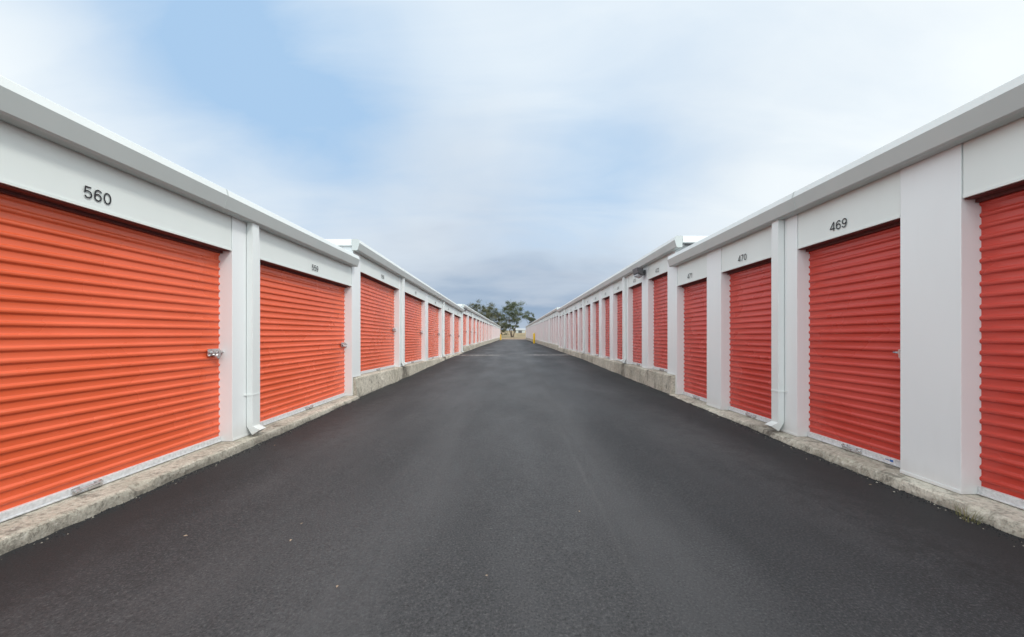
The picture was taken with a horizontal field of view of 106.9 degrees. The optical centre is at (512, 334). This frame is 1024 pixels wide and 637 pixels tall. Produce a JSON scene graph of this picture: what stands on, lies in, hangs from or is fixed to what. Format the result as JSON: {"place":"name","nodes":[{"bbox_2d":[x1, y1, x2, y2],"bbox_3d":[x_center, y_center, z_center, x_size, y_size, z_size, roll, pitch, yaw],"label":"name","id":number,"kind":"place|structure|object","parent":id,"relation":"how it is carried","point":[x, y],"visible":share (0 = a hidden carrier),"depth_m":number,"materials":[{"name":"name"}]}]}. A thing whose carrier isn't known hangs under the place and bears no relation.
{"place":"outdoors","nodes":[
{"label":"outdoors","id":0,"kind":"place"},
{"bbox_2d":[0,339,1023,636],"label":"road","id":1,"kind":"structure","parent":0,"point":[548,491],"depth_m":2.32,"materials":[{"name":"grey asphalt"}]},
{"bbox_2d":[0,377,1023,559],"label":"gravel","id":2,"kind":"structure","parent":1,"relation":"on","point":[939,507],"depth_m":3.03,"materials":[{"name":"stone"}]},
{"bbox_2d":[948,503,992,524],"bbox_3d":[2.991,1.180,2.505,0.202,0.092,0.262,0,0,0],"label":"weed","id":3,"kind":"object","parent":1,"relation":"on","point":[968,516],"visible":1,"depth_m":2.48,"materials":[{"name":"green plant"}]},
{"bbox_2d":[0,0,1023,330],"label":"sky","id":4,"kind":"structure","parent":0,"point":[532,152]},
{"bbox_2d":[500,330,525,338],"bbox_3d":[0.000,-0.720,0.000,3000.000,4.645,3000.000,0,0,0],"label":"ground","id":5,"kind":"structure","parent":0,"point":[518,336],"depth_m":145.51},
{"bbox_2d":[0,75,359,555],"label":"storage building","id":6,"kind":"structure","parent":5,"relation":"on","point":[163,321],"depth_m":3.17,"materials":[{"name":"metal"}]},
{"bbox_2d":[0,193,223,522],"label":"door","id":7,"kind":"structure","parent":6,"relation":"in","point":[110,352],"depth_m":2.93,"materials":[{"name":"orange paint"}]},
{"bbox_2d":[260,265,346,425],"bbox_3d":[-3.196,0.099,5.951,0.089,2.157,2.666,0,0,0],"label":"door","id":8,"kind":"structure","parent":6,"relation":"in","point":[302,344],"depth_m":5.70,"materials":[{"name":"orange paint"}]},
{"bbox_2d":[326,239,463,396],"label":"storage building","id":9,"kind":"structure","parent":5,"relation":"on","point":[406,324],"depth_m":10.00,"materials":[{"name":"concrete"}]},
{"bbox_2d":[360,276,395,373],"bbox_3d":[-3.196,-0.223,8.996,0.089,2.221,2.656,0,0,0],"label":"door","id":10,"kind":"structure","parent":9,"relation":"in","point":[377,329],"depth_m":8.93,"materials":[{"name":"orange paint"}]},
{"bbox_2d":[405,295,422,363],"bbox_3d":[-3.196,-0.168,12.066,0.089,2.221,2.656,0,0,0],"label":"door","id":11,"kind":"structure","parent":9,"relation":"in","point":[413,311],"depth_m":12.22,"materials":[{"name":"orange paint"}]},
{"bbox_2d":[428,305,439,358],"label":"door","id":12,"kind":"structure","parent":9,"relation":"in","point":[433,334],"depth_m":15.39,"materials":[{"name":"orange paint"}]},
{"bbox_2d":[445,312,450,354],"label":"door","id":13,"kind":"structure","parent":9,"relation":"in","point":[447,316],"depth_m":18.77,"materials":[{"name":"orange paint"}]},
{"bbox_2d":[454,316,459,353],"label":"door","id":14,"kind":"structure","parent":9,"relation":"in","point":[456,320],"depth_m":21.76,"materials":[{"name":"orange paint"}]},
{"bbox_2d":[457,304,491,352],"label":"storage building","id":15,"kind":"structure","parent":5,"relation":"on","point":[477,329],"depth_m":31.41,"materials":[{"name":"concrete"}]},
{"bbox_2d":[463,315,466,345],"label":"door","id":16,"kind":"structure","parent":15,"relation":"in","point":[464,317],"depth_m":25.36,"materials":[{"name":"orange paint"}]},
{"bbox_2d":[469,317,471,344],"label":"door","id":17,"kind":"structure","parent":15,"relation":"in","point":[470,331],"depth_m":28.71,"materials":[{"name":"orange paint"}]},
{"bbox_2d":[473,319,475,343],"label":"door","id":18,"kind":"structure","parent":15,"relation":"in","point":[474,332],"depth_m":31.78,"materials":[{"name":"orange paint"}]},
{"bbox_2d":[467,300,490,316],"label":"tree","id":19,"kind":"object","parent":5,"relation":"on","point":[476,305],"visible":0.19,"depth_m":131.95,"materials":[{"name":"green plant"}]},
{"bbox_2d":[478,302,503,328],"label":"tree","id":20,"kind":"object","parent":5,"relation":"on","point":[495,313],"visible":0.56,"depth_m":125.05,"materials":[{"name":"green plant"}]},
{"bbox_2d":[492,321,500,341],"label":"storage building","id":21,"kind":"structure","parent":5,"relation":"on","point":[496,332],"depth_m":69.51,"materials":[{"name":"concrete"}]},
{"bbox_2d":[497,318,508,334],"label":"tree","id":22,"kind":"object","parent":5,"relation":"on","point":[504,330],"visible":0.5,"depth_m":149.68,"materials":[{"name":"green plant"}]},
{"bbox_2d":[500,299,528,336],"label":"tree","id":23,"kind":"object","parent":5,"relation":"on","point":[511,314],"visible":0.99,"depth_m":126.66,"materials":[{"name":"green plant"}]},
{"bbox_2d":[515,328,524,332],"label":"shed","id":24,"kind":"structure","parent":5,"relation":"on","point":[520,330],"depth_m":158.80,"materials":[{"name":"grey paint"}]},
{"bbox_2d":[525,320,536,342],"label":"storage building","id":25,"kind":"structure","parent":5,"relation":"on","point":[531,328],"depth_m":65.51,"materials":[{"name":"concrete"}]},
{"bbox_2d":[525,311,536,324],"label":"tree","id":26,"kind":"object","parent":5,"relation":"on","point":[530,319],"visible":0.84,"depth_m":199.24,"materials":[{"name":"green plant"}]},
{"bbox_2d":[536,307,559,349],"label":"storage building","id":27,"kind":"structure","parent":5,"relation":"on","point":[548,329],"depth_m":32.65,"materials":[{"name":"metal"}]},
{"bbox_2d":[557,236,706,393],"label":"storage building","id":28,"kind":"structure","parent":5,"relation":"on","point":[621,322],"depth_m":10.28,"materials":[{"name":"metal"}]},
{"bbox_2d":[588,306,589,353],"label":"door","id":29,"kind":"structure","parent":28,"relation":"in","point":[588,306],"depth_m":16.49,"materials":[{"name":"red paint"}]},
{"bbox_2d":[595,302,598,355],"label":"door","id":30,"kind":"structure","parent":28,"relation":"in","point":[597,304],"depth_m":14.89,"materials":[{"name":"red paint"}]},
{"bbox_2d":[605,298,609,358],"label":"door","id":31,"kind":"structure","parent":28,"relation":"in","point":[607,302],"depth_m":13.27,"materials":[{"name":"red paint"}]},
{"bbox_2d":[617,293,621,360],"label":"door","id":32,"kind":"structure","parent":28,"relation":"in","point":[619,297],"depth_m":11.77,"materials":[{"name":"red paint"}]},
{"bbox_2d":[632,285,641,365],"bbox_3d":[3.294,-0.263,9.918,0.072,2.171,1.154,0,0,0],"label":"door","id":33,"kind":"structure","parent":28,"relation":"in","point":[637,292],"depth_m":10.11,"materials":[{"name":"red paint"}]},
{"bbox_2d":[632,267,645,278],"bbox_3d":[3.051,-1.466,9.130,0.249,0.228,0.338,0,0,0],"label":"wall light","id":34,"kind":"object","parent":28,"relation":"attached to","point":[638,272],"visible":1,"depth_m":9.03,"materials":[{"name":"grey metal"}]},
{"bbox_2d":[653,275,667,371],"bbox_3d":[3.294,-0.272,8.365,0.072,2.171,1.154,0,0,0],"label":"door","id":35,"kind":"structure","parent":28,"relation":"in","point":[660,291],"depth_m":8.48,"materials":[{"name":"red paint"}]},
{"bbox_2d":[667,74,1023,537],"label":"storage building","id":36,"kind":"structure","parent":5,"relation":"on","point":[864,315],"depth_m":3.26,"materials":[{"name":"concrete"}]},
{"bbox_2d":[683,281,706,401],"bbox_3d":[3.294,0.083,6.785,0.072,2.167,1.154,0,0,0],"label":"door","id":37,"kind":"structure","parent":36,"relation":"in","point":[695,296],"depth_m":6.87,"materials":[{"name":"red paint"}]},
{"bbox_2d":[728,263,770,422],"bbox_3d":[3.294,0.072,5.232,0.072,2.167,1.154,0,0,0],"label":"door","id":38,"kind":"structure","parent":36,"relation":"in","point":[750,289],"depth_m":5.28,"materials":[{"name":"red paint"}]},
{"bbox_2d":[807,226,899,467],"bbox_3d":[3.294,0.061,3.679,0.072,2.167,1.154,0,0,0],"label":"door","id":39,"kind":"structure","parent":36,"relation":"in","point":[854,288],"depth_m":3.65,"materials":[{"name":"red paint"}]},
{"bbox_2d":[977,190,1023,509],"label":"door","id":40,"kind":"structure","parent":36,"relation":"in","point":[1001,295],"depth_m":2.57,"materials":[{"name":"red paint"}]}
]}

